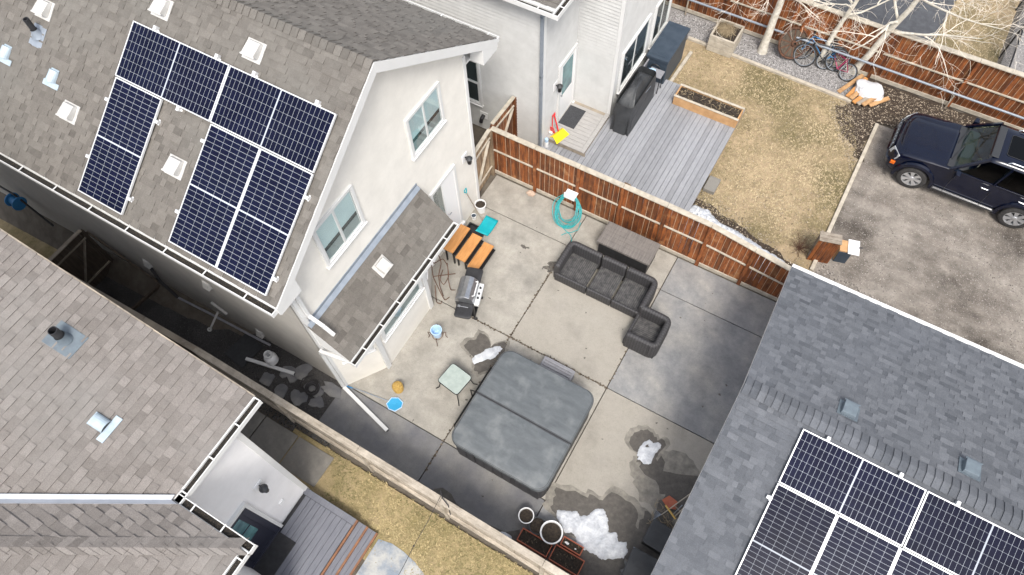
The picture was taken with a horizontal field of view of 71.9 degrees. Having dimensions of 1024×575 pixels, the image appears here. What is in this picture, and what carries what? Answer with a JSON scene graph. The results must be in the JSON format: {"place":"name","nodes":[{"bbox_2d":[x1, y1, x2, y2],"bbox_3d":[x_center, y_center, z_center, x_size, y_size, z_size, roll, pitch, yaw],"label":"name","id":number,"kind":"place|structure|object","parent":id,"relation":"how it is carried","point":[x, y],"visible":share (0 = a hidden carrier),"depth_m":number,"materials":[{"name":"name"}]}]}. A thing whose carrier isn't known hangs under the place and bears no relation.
{"place":"outdoors","nodes":[
{"label":"outdoors","id":0,"kind":"place"},
{"bbox_2d":[0,219,56,258],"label":"lawn","id":1,"kind":"structure","parent":0,"point":[44,249],"depth_m":21.08,"materials":[{"name":"beige plant"}]},
{"bbox_2d":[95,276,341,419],"bbox_3d":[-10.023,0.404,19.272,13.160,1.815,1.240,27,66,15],"label":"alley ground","id":2,"kind":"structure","parent":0,"point":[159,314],"depth_m":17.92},
{"bbox_2d":[169,315,338,418],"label":"gravel","id":3,"kind":"structure","parent":2,"relation":"on","point":[249,362],"depth_m":17.52,"materials":[{"name":"stone"}]},
{"bbox_2d":[224,334,262,367],"bbox_3d":[-6.680,1.562,17.599,0.680,0.015,0.720,32,67,23],"label":"rubber mat","id":4,"kind":"object","parent":3,"relation":"on","point":[241,349],"visible":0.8,"depth_m":17.59,"materials":[{"name":"black rubber"}]},
{"bbox_2d":[356,539,422,574],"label":"garden patio","id":5,"kind":"structure","parent":0,"point":[381,562],"depth_m":15.08,"materials":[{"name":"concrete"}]},
{"bbox_2d":[279,428,532,574],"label":"lawn","id":6,"kind":"structure","parent":0,"point":[326,482],"depth_m":15.49,"materials":[{"name":"yellow plant"}]},
{"bbox_2d":[275,488,377,574],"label":"garden deck","id":7,"kind":"structure","parent":6,"relation":"on","point":[328,537],"depth_m":15.10,"materials":[{"name":"grey wood"}]},
{"bbox_2d":[253,532,295,574],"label":"door mat","id":8,"kind":"object","parent":7,"relation":"on","point":[275,555],"depth_m":14.90,"materials":[{"name":"black plastic"}]},
{"bbox_2d":[0,4,1023,574],"bbox_3d":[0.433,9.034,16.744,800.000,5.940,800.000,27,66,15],"label":"ground","id":9,"kind":"structure","parent":0,"point":[58,236],"depth_m":19.09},
{"bbox_2d":[66,271,203,361],"bbox_3d":[-9.408,0.852,17.730,5.490,2.633,0.140,27,66,15],"label":"wood fence","id":10,"kind":"object","parent":9,"relation":"on","point":[188,346],"visible":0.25,"depth_m":16.50,"materials":[{"name":"wood"}]},
{"bbox_2d":[48,229,113,286],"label":"wood gate","id":11,"kind":"structure","parent":10,"relation":"attached to","point":[86,262],"depth_m":18.76,"materials":[{"name":"brown wood"}]},
{"bbox_2d":[0,228,310,574],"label":"house","id":12,"kind":"structure","parent":9,"relation":"on","point":[170,471],"depth_m":11.04,"materials":[{"name":"white paint"}]},
{"bbox_2d":[42,320,87,358],"bbox_3d":[-7.129,0.770,11.154,0.503,0.406,0.425,27,66,15],"label":"vent pipe","id":13,"kind":"object","parent":12,"relation":"on","point":[61,333],"visible":1,"depth_m":11.22,"materials":[{"name":"metal"}]},
{"bbox_2d":[87,412,122,442],"bbox_3d":[-6.370,2.109,10.943,0.382,0.207,0.440,27,66,15],"label":"exhaust vent","id":14,"kind":"object","parent":12,"relation":"on","point":[104,426],"visible":1,"depth_m":10.92,"materials":[{"name":"white plastic"}]},
{"bbox_2d":[226,502,282,568],"bbox_3d":[-5.261,4.975,13.989,0.111,2.300,1.100,27,66,15],"label":"door","id":15,"kind":"structure","parent":12,"relation":"in","point":[260,529],"depth_m":14.23,"materials":[{"name":"black glass"}]},
{"bbox_2d":[0,0,498,387],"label":"house","id":16,"kind":"structure","parent":9,"relation":"on","point":[386,82],"depth_m":13.51,"materials":[{"name":"beige paint"}]},
{"bbox_2d":[78,77,162,214],"bbox_3d":[-7.184,-2.586,12.925,1.290,1.286,1.893,27,66,15],"label":"solar panel","id":17,"kind":"object","parent":16,"relation":"attached to","point":[129,120],"visible":1,"depth_m":12.90,"materials":[{"name":"blue glass"}]},
{"bbox_2d":[115,21,229,121],"bbox_3d":[-6.039,-3.852,12.545,2.270,0.737,1.045,27,66,15],"label":"solar panel","id":18,"kind":"object","parent":16,"relation":"attached to","point":[156,62],"visible":1,"depth_m":12.50,"materials":[{"name":"blue glass"}]},
{"bbox_2d":[150,268,270,345],"bbox_3d":[-7.656,0.676,17.651,3.786,0.906,0.570,27,66,15],"label":"plumbing pipe","id":19,"kind":"object","parent":16,"relation":"attached to","point":[163,284],"visible":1,"depth_m":17.76,"materials":[{"name":"grey plastic"}]},
{"bbox_2d":[168,124,261,267],"bbox_3d":[-5.245,-1.616,12.352,1.195,1.286,1.893,27,66,15],"label":"solar panel","id":20,"kind":"object","parent":16,"relation":"attached to","point":[216,187],"visible":1,"depth_m":12.32,"materials":[{"name":"blue glass"}]},
{"bbox_2d":[239,37,266,64],"bbox_3d":[-4.412,-4.039,12.037,0.400,0.260,0.345,27,66,15],"label":"roof vent","id":21,"kind":"object","parent":16,"relation":"on","point":[252,50],"visible":1,"depth_m":11.97,"materials":[{"name":"white metal"}]},
{"bbox_2d":[216,149,313,295],"bbox_3d":[-4.199,-1.092,12.042,1.195,1.286,1.893,27,66,15],"label":"solar panel","id":22,"kind":"object","parent":16,"relation":"attached to","point":[275,196],"visible":1,"depth_m":12.03,"materials":[{"name":"blue glass"}]},
{"bbox_2d":[210,65,336,172],"bbox_3d":[-4.043,-2.905,11.941,2.270,0.664,0.977,27,66,15],"label":"solar panel","id":23,"kind":"object","parent":16,"relation":"attached to","point":[253,108],"visible":1,"depth_m":11.91,"materials":[{"name":"blue glass"}]},
{"bbox_2d":[312,184,367,269],"bbox_3d":[-3.267,-1.142,13.390,0.095,1.270,1.280,27,66,15],"label":"window","id":24,"kind":"structure","parent":16,"relation":"in","point":[344,220],"depth_m":13.40,"materials":[{"name":"grey"}]},
{"bbox_2d":[404,81,446,161],"bbox_3d":[-1.776,-3.428,14.563,0.095,1.190,1.280,27,66,15],"label":"window","id":25,"kind":"structure","parent":16,"relation":"in","point":[424,122],"depth_m":14.57,"materials":[{"name":"grey"}]},
{"bbox_2d":[429,164,465,251],"bbox_3d":[-1.654,-1.970,17.648,0.290,2.450,1.060,27,66,15],"label":"door","id":26,"kind":"structure","parent":16,"relation":"in","point":[448,184],"depth_m":17.37,"materials":[{"name":"white plastic"}]},
{"bbox_2d":[249,417,297,462],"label":"paving slab","id":27,"kind":"structure","parent":9,"relation":"on","point":[274,440],"depth_m":16.42,"materials":[{"name":"grey concrete"}]},
{"bbox_2d":[280,437,333,486],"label":"paving slab","id":28,"kind":"structure","parent":9,"relation":"on","point":[306,462],"depth_m":16.14,"materials":[{"name":"grey concrete"}]},
{"bbox_2d":[319,387,442,480],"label":"patio slab","id":29,"kind":"structure","parent":9,"relation":"on","point":[403,445],"depth_m":16.42,"materials":[{"name":"concrete"}]},
{"bbox_2d":[193,347,568,574],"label":"wood fence","id":30,"kind":"object","parent":9,"relation":"on","point":[373,463],"visible":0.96,"depth_m":14.90,"materials":[{"name":"beige wood"}]},
{"bbox_2d":[348,297,508,439],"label":"patio slab","id":31,"kind":"structure","parent":9,"relation":"on","point":[422,362],"depth_m":17.11,"materials":[{"name":"concrete"}]},
{"bbox_2d":[436,364,477,405],"bbox_3d":[-1.331,2.253,16.712,0.740,0.508,0.700,34,68,18],"label":"glass table","id":32,"kind":"object","parent":31,"relation":"on","point":[455,379],"visible":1,"depth_m":16.49,"materials":[{"name":"green metal"}]},
{"bbox_2d":[464,333,505,373],"bbox_3d":[-0.686,1.630,17.319,1.111,0.001,1.056,27,66,15],"label":"wet stain","id":33,"kind":"object","parent":31,"relation":"on","point":[480,344],"visible":0.75,"depth_m":17.39,"materials":[{"name":"concrete"}]},
{"bbox_2d":[419,442,544,544],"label":"patio slab","id":34,"kind":"structure","parent":9,"relation":"on","point":[467,483],"depth_m":15.76,"materials":[{"name":"concrete"}]},
{"bbox_2d":[516,528,552,558],"bbox_3d":[0.479,5.456,15.070,0.720,0.279,0.290,27,66,15],"label":"planter trough","id":35,"kind":"object","parent":34,"relation":"on","point":[531,541],"visible":1,"depth_m":15.00,"materials":[{"name":"ceramic"}]},
{"bbox_2d":[475,128,494,191],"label":"wood gate","id":36,"kind":"structure","parent":9,"relation":"on","point":[484,153],"depth_m":18.85,"materials":[{"name":"brown wood"}]},
{"bbox_2d":[431,208,565,335],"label":"patio slab","id":37,"kind":"structure","parent":9,"relation":"on","point":[512,278],"depth_m":18.42,"materials":[{"name":"concrete"}]},
{"bbox_2d":[443,224,494,269],"bbox_3d":[-1.089,-0.958,18.378,1.050,0.620,0.860,27,66,15],"label":"door stairs","id":38,"kind":"structure","parent":37,"relation":"on","point":[482,255],"depth_m":18.27,"materials":[{"name":"brown wood"}]},
{"bbox_2d":[454,267,483,319],"bbox_3d":[-1.031,0.248,17.440,0.605,1.118,1.400,10,62,7],"label":"gas grill","id":39,"kind":"object","parent":37,"relation":"on","point":[468,296],"visible":1,"depth_m":17.03,"materials":[{"name":"grey metal"}]},
{"bbox_2d":[445,338,604,499],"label":"patio slab","id":40,"kind":"structure","parent":9,"relation":"on","point":[595,389],"depth_m":16.89,"materials":[{"name":"concrete"}]},
{"bbox_2d":[452,351,593,498],"bbox_3d":[0.188,3.019,15.925,2.558,1.042,2.544,27,66,15],"label":"hot tub","id":41,"kind":"object","parent":40,"relation":"on","point":[521,422],"visible":1,"depth_m":15.45,"materials":[{"name":"black plastic"}]},
{"bbox_2d":[480,175,585,245],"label":"patio slab","id":42,"kind":"structure","parent":9,"relation":"on","point":[509,200],"depth_m":19.33,"materials":[{"name":"concrete"}]},
{"bbox_2d":[552,189,581,241],"bbox_3d":[1.526,-1.897,18.640,0.726,0.929,1.197,-17,63,-8],"label":"garden hose","id":43,"kind":"object","parent":42,"relation":"on","point":[569,194],"visible":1,"depth_m":18.79,"materials":[{"name":"teal plastic"}]},
{"bbox_2d":[408,0,671,146],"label":"house","id":44,"kind":"structure","parent":9,"relation":"on","point":[591,53],"depth_m":18.33,"materials":[{"name":"white paint"}]},
{"bbox_2d":[466,60,483,107],"bbox_3d":[-1.149,-5.631,19.224,0.750,1.670,0.095,27,66,15],"label":"window","id":45,"kind":"structure","parent":44,"relation":"in","point":[473,68],"depth_m":19.22,"materials":[{"name":"grey glass"}]},
{"bbox_2d":[556,42,577,122],"bbox_3d":[1.517,-5.579,19.451,0.110,2.200,1.000,27,66,15],"label":"door","id":46,"kind":"structure","parent":44,"relation":"in","point":[567,69],"depth_m":19.36,"materials":[{"name":"white plastic"}]},
{"bbox_2d":[616,12,652,94],"bbox_3d":[3.404,-6.483,19.600,0.095,1.470,1.820,27,66,15],"label":"window","id":47,"kind":"structure","parent":44,"relation":"in","point":[634,53],"depth_m":19.61,"materials":[{"name":"grey"}]},
{"bbox_2d":[648,0,671,49],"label":"window","id":48,"kind":"structure","parent":44,"relation":"in","point":[661,15],"depth_m":20.57,"materials":[{"name":"grey"}]},
{"bbox_2d":[522,507,626,574],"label":"patio slab","id":49,"kind":"structure","parent":9,"relation":"on","point":[545,514],"depth_m":15.30,"materials":[{"name":"concrete"}]},
{"bbox_2d":[548,544,584,574],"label":"planter trough","id":50,"kind":"object","parent":49,"relation":"on","point":[565,560],"visible":1,"depth_m":14.82,"materials":[{"name":"ceramic"}]},
{"bbox_2d":[558,543,624,574],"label":"wet stain","id":51,"kind":"object","parent":49,"relation":"on","point":[593,564],"visible":0.53,"depth_m":14.95,"materials":[{"name":"concrete"}]},
{"bbox_2d":[557,509,627,559],"bbox_3d":[1.758,5.359,15.572,1.792,0.705,1.064,27,66,15],"label":"snow patch","id":52,"kind":"object","parent":49,"relation":"on","point":[592,534],"visible":0.77,"depth_m":15.24,"materials":[{"name":"white snow"}]},
{"bbox_2d":[621,547,657,574],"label":"black box","id":53,"kind":"object","parent":49,"relation":"on","point":[639,562],"visible":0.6,"depth_m":14.64,"materials":[{"name":"plastic"}]},
{"bbox_2d":[512,269,658,386],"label":"patio slab","id":54,"kind":"structure","parent":9,"relation":"on","point":[561,325],"depth_m":17.58,"materials":[{"name":"concrete"}]},
{"bbox_2d":[553,241,602,293],"bbox_3d":[1.682,-0.548,18.051,0.938,0.680,0.966,27,66,15],"label":"wicker seat","id":55,"kind":"object","parent":54,"relation":"on","point":[577,265],"visible":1,"depth_m":18.01,"materials":[{"name":"grey wicker"}]},
{"bbox_2d":[586,255,627,305],"bbox_3d":[2.398,-0.189,17.839,0.660,0.680,0.966,27,66,15],"label":"wicker seat","id":56,"kind":"object","parent":54,"relation":"on","point":[610,276],"visible":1,"depth_m":17.85,"materials":[{"name":"black plastic"}]},
{"bbox_2d":[610,267,657,317],"bbox_3d":[3.076,0.150,17.638,0.848,0.680,0.966,27,66,15],"label":"wicker seat","id":57,"kind":"object","parent":54,"relation":"on","point":[635,292],"visible":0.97,"depth_m":17.63,"materials":[{"name":"grey wicker"}]},
{"bbox_2d":[572,217,676,289],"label":"patio slab","id":58,"kind":"structure","parent":9,"relation":"on","point":[589,232],"depth_m":18.68,"materials":[{"name":"concrete"}]},
{"bbox_2d":[597,221,660,272],"bbox_3d":[2.993,-1.011,18.305,1.460,0.612,0.700,27,66,15],"label":"storage box","id":59,"kind":"object","parent":58,"relation":"on","point":[629,248],"visible":0.96,"depth_m":18.06,"materials":[{"name":"black plastic"}]},
{"bbox_2d":[556,389,713,521],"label":"patio slab","id":60,"kind":"structure","parent":9,"relation":"on","point":[597,464],"depth_m":16.14,"materials":[{"name":"concrete"}]},
{"bbox_2d":[542,482,641,561],"bbox_3d":[2.159,5.136,15.355,3.078,0.001,1.652,6,62,5],"label":"damp ring","id":61,"kind":"object","parent":60,"relation":"on","point":[547,504],"visible":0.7,"depth_m":15.65,"materials":[{"name":"concrete"}]},
{"bbox_2d":[551,487,641,559],"bbox_3d":[2.138,5.156,15.343,2.673,0.001,1.405,6,62,5],"label":"wet stain","id":62,"kind":"object","parent":61,"relation":"on","point":[621,513],"visible":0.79,"depth_m":15.51,"materials":[{"name":"concrete"}]},
{"bbox_2d":[624,425,669,455],"bbox_3d":[3.012,3.663,16.128,1.015,0.001,1.058,27,66,15],"label":"damp ring","id":63,"kind":"object","parent":60,"relation":"on","point":[629,433],"visible":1,"depth_m":16.27,"materials":[{"name":"concrete"}]},
{"bbox_2d":[629,429,665,466],"bbox_3d":[3.028,3.678,16.118,0.797,0.001,0.889,27,66,15],"label":"wet stain","id":64,"kind":"object","parent":63,"relation":"on","point":[638,439],"visible":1,"depth_m":16.20,"materials":[{"name":"concrete"}]},
{"bbox_2d":[636,494,675,527],"bbox_3d":[3.106,5.311,15.236,1.001,0.001,2.169,10,62,7],"label":"damp ring","id":65,"kind":"object","parent":60,"relation":"on","point":[643,509],"visible":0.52,"depth_m":15.45,"materials":[{"name":"concrete"}]},
{"bbox_2d":[638,492,674,558],"bbox_3d":[3.109,5.309,15.233,0.802,0.001,1.918,11,62,7],"label":"wet stain","id":66,"kind":"object","parent":65,"relation":"on","point":[644,525],"visible":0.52,"depth_m":15.36,"materials":[{"name":"concrete"}]},
{"bbox_2d":[641,518,672,554],"bbox_3d":[3.113,5.327,15.037,0.540,0.340,0.566,29,66,16],"label":"black box","id":67,"kind":"object","parent":66,"relation":"on","point":[656,536],"visible":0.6,"depth_m":14.90,"materials":[{"name":"plastic"}]},
{"bbox_2d":[629,450,699,519],"bbox_3d":[3.526,4.339,15.750,1.956,0.001,1.534,27,66,15],"label":"damp ring","id":68,"kind":"object","parent":60,"relation":"on","point":[676,462],"visible":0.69,"depth_m":15.86,"materials":[{"name":"concrete"}]},
{"bbox_2d":[639,456,697,517],"bbox_3d":[3.412,4.386,15.725,1.350,0.001,1.100,27,66,15],"label":"wet stain","id":69,"kind":"object","parent":60,"relation":"on","point":[678,487],"visible":0.84,"depth_m":15.75,"materials":[{"name":"concrete"}]},
{"bbox_2d":[490,126,790,300],"bbox_3d":[3.114,-1.873,18.133,8.500,1.968,0.140,27,66,15],"label":"wood fence","id":70,"kind":"object","parent":9,"relation":"on","point":[719,250],"visible":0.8,"depth_m":17.97,"materials":[{"name":"brown wood"}]},
{"bbox_2d":[490,96,517,136],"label":"wood gate","id":71,"kind":"structure","parent":70,"relation":"attached to","point":[505,119],"depth_m":19.00,"materials":[{"name":"brown wood"}]},
{"bbox_2d":[608,290,761,443],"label":"patio slab","id":72,"kind":"structure","parent":9,"relation":"on","point":[689,370],"depth_m":17.00,"materials":[{"name":"concrete"}]},
{"bbox_2d":[622,306,670,358],"bbox_3d":[3.284,1.078,17.132,0.866,0.680,0.966,27,66,15],"label":"wicker seat","id":73,"kind":"object","parent":72,"relation":"on","point":[647,331],"visible":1,"depth_m":17.07,"materials":[{"name":"grey wicker"}]},
{"bbox_2d":[661,258,775,337],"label":"patio slab","id":74,"kind":"structure","parent":9,"relation":"on","point":[729,302],"depth_m":17.92,"materials":[{"name":"concrete"}]},
{"bbox_2d":[677,198,792,285],"bbox_3d":[6.024,-1.023,18.582,3.689,0.001,1.896,27,66,15],"label":"mulch bed","id":75,"kind":"object","parent":9,"relation":"on","point":[770,249],"visible":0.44,"depth_m":18.90,"materials":[{"name":"soil"}]},
{"bbox_2d":[680,205,783,282],"bbox_3d":[5.860,-0.968,18.840,3.200,0.984,1.500,27,66,15],"label":"snow patch","id":76,"kind":"object","parent":75,"relation":"on","point":[701,212],"visible":0.21,"depth_m":18.81,"materials":[{"name":"white snow"}]},
{"bbox_2d":[668,7,863,99],"bbox_3d":[7.666,-7.319,21.947,6.500,0.001,1.100,27,66,15],"label":"gravel bed","id":77,"kind":"object","parent":9,"relation":"on","point":[744,35],"visible":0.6,"depth_m":21.83,"materials":[{"name":"grey gravel"}]},
{"bbox_2d":[703,0,874,54],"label":"bare tree","id":78,"kind":"object","parent":77,"relation":"on","point":[762,49],"visible":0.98,"depth_m":20.72,"materials":[{"name":"beige plant"}]},
{"bbox_2d":[778,27,807,58],"bbox_3d":[8.540,-7.410,21.427,0.947,0.803,0.547,-5,62,-1],"label":"wagon wheel","id":79,"kind":"object","parent":77,"relation":"on","point":[788,45],"visible":0.97,"depth_m":21.41,"materials":[{"name":"brown wood"}]},
{"bbox_2d":[678,0,955,70],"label":"asphalt pad","id":80,"kind":"object","parent":9,"relation":"on","point":[921,19],"visible":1,"depth_m":22.61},
{"bbox_2d":[671,0,1023,129],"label":"wood fence","id":81,"kind":"object","parent":9,"relation":"on","point":[987,81],"visible":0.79,"depth_m":20.40,"materials":[{"name":"brown wood"}]},
{"bbox_2d":[781,0,919,62],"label":"bare tree","id":82,"kind":"object","parent":9,"relation":"on","point":[841,22],"visible":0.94,"depth_m":19.76,"materials":[{"name":"beige plant"}]},
{"bbox_2d":[827,78,994,169],"bbox_3d":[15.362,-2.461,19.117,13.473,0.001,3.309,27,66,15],"label":"mulch bed","id":83,"kind":"object","parent":9,"relation":"on","point":[895,92],"visible":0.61,"depth_m":20.64,"materials":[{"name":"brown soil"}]},
{"bbox_2d":[685,0,1023,119],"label":"metal rail","id":84,"kind":"object","parent":83,"relation":"on","point":[884,68],"visible":0.94,"depth_m":20.71,"materials":[{"name":"grey metal"}]},
{"bbox_2d":[852,96,862,103],"bbox_3d":[10.282,-5.604,20.829,0.575,0.040,0.124,-35,66,-10],"label":"firewood plank","id":85,"kind":"object","parent":83,"relation":"on","point":[857,99],"visible":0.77,"depth_m":20.79,"materials":[{"name":"brown wood"}]},
{"bbox_2d":[849,91,858,99],"bbox_3d":[10.184,-5.731,20.832,0.575,0.040,0.124,-37,67,-10],"label":"firewood plank","id":86,"kind":"object","parent":85,"relation":"on","point":[854,95],"visible":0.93,"depth_m":20.79,"materials":[{"name":"brown wood"}]},
{"bbox_2d":[854,79,883,100],"bbox_3d":[10.557,-5.845,20.809,0.911,0.307,0.631,27,66,15],"label":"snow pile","id":87,"kind":"object","parent":86,"relation":"on","point":[865,88],"visible":1,"depth_m":20.70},
{"bbox_2d":[803,0,1023,104],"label":"bare tree","id":88,"kind":"object","parent":9,"relation":"on","point":[868,55],"visible":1,"depth_m":18.88,"materials":[{"name":"beige plant"}]},
{"bbox_2d":[668,39,867,270],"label":"lawn","id":89,"kind":"structure","parent":0,"point":[789,254],"depth_m":20.00,"materials":[{"name":"beige plant"}]},
{"bbox_2d":[542,79,744,217],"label":"garden deck","id":90,"kind":"structure","parent":89,"relation":"on","point":[666,149],"depth_m":19.82,"materials":[{"name":"grey wood"}]},
{"bbox_2d":[546,100,609,156],"bbox_3d":[1.902,-4.565,20.160,1.230,0.172,1.620,27,66,15],"label":"porch landing","id":91,"kind":"object","parent":90,"relation":"on","point":[581,136],"visible":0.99,"depth_m":20.01,"materials":[{"name":"grey wood"}]},
{"bbox_2d":[610,66,655,135],"bbox_3d":[3.470,-5.393,19.934,0.611,1.284,1.824,27,66,15],"label":"covered grill","id":92,"kind":"object","parent":90,"relation":"on","point":[635,97],"visible":1,"depth_m":19.62,"materials":[{"name":"grey fabric"}]},
{"bbox_2d":[646,21,690,83],"bbox_3d":[4.580,-6.903,21.068,0.685,1.172,1.580,27,66,15],"label":"storage box","id":93,"kind":"object","parent":90,"relation":"on","point":[665,52],"visible":0.88,"depth_m":20.59,"materials":[{"name":"blue plastic"}]},
{"bbox_2d":[672,83,744,127],"bbox_3d":[5.636,-5.247,20.293,1.960,0.415,0.550,27,66,15],"label":"planter box","id":94,"kind":"object","parent":90,"relation":"on","point":[715,108],"visible":1,"depth_m":20.23,"materials":[{"name":"brown wood"}]},
{"bbox_2d":[706,18,744,57],"bbox_3d":[6.557,-7.816,21.856,0.960,0.663,0.976,27,66,15],"label":"planter box","id":95,"kind":"object","parent":89,"relation":"on","point":[729,35],"visible":0.99,"depth_m":21.62,"materials":[{"name":"concrete"}]},
{"bbox_2d":[687,36,851,102],"bbox_3d":[7.785,-6.684,21.567,5.252,0.100,0.100,28,66,15],"label":"timber edging","id":96,"kind":"object","parent":89,"relation":"on","point":[784,75],"visible":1,"depth_m":21.39,"materials":[{"name":"beige wood"}]},
{"bbox_2d":[806,230,842,263],"bbox_3d":[7.942,-1.020,17.986,0.539,1.007,0.346,13,63,8],"label":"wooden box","id":97,"kind":"object","parent":89,"relation":"on","point":[828,241],"visible":1,"depth_m":17.76,"materials":[{"name":"brown wood"}]},
{"bbox_2d":[651,264,1023,574],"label":"roof","id":98,"kind":"structure","parent":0,"point":[935,402],"depth_m":13.13,"materials":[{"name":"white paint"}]},
{"bbox_2d":[735,483,836,574],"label":"solar panel","id":99,"kind":"object","parent":98,"relation":"attached to","point":[791,532],"visible":1,"depth_m":12.42,"materials":[{"name":"blue glass"}]},
{"bbox_2d":[778,429,926,545],"bbox_3d":[6.003,3.466,12.473,2.200,0.393,1.120,27,66,15],"label":"solar panel","id":100,"kind":"object","parent":98,"relation":"attached to","point":[878,500],"visible":1,"depth_m":12.43,"materials":[{"name":"blue glass"}]},
{"bbox_2d":[810,515,900,574],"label":"solar panel","id":101,"kind":"object","parent":98,"relation":"attached to","point":[850,548],"visible":1,"depth_m":12.19,"materials":[{"name":"blue glass"}]},
{"bbox_2d":[889,548,952,574],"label":"solar panel","id":102,"kind":"object","parent":98,"relation":"attached to","point":[906,562],"visible":1,"depth_m":12.00,"materials":[{"name":"blue glass"}]},
{"bbox_2d":[903,491,1023,574],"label":"solar panel","id":103,"kind":"object","parent":98,"relation":"attached to","point":[955,538],"visible":1,"depth_m":11.96,"materials":[{"name":"blue glass"}]},
{"bbox_2d":[811,125,1023,364],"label":"driveway","id":104,"kind":"structure","parent":0,"point":[970,331],"depth_m":18.32,"materials":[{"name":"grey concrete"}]},
{"bbox_2d":[809,123,878,271],"bbox_3d":[9.132,-2.580,19.318,0.100,0.100,5.600,27,66,15],"label":"timber edging","id":105,"kind":"object","parent":104,"relation":"on","point":[845,193],"visible":0.93,"depth_m":19.38,"materials":[{"name":"beige wood"}]},
{"bbox_2d":[884,112,1023,227],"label":"parked car","id":106,"kind":"object","parent":104,"relation":"on","point":[977,164],"visible":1,"depth_m":18.48,"materials":[{"name":"blue paint"}]},
{"bbox_2d":[908,0,1019,97],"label":"lawn","id":107,"kind":"structure","parent":0,"point":[1003,35],"depth_m":22.23,"materials":[{"name":"beige plant"}]},
{"bbox_2d":[998,0,1023,67],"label":"chain link fence","id":108,"kind":"object","parent":107,"relation":"on","point":[1003,53],"visible":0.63,"depth_m":21.07,"materials":[{"name":"black metal"}]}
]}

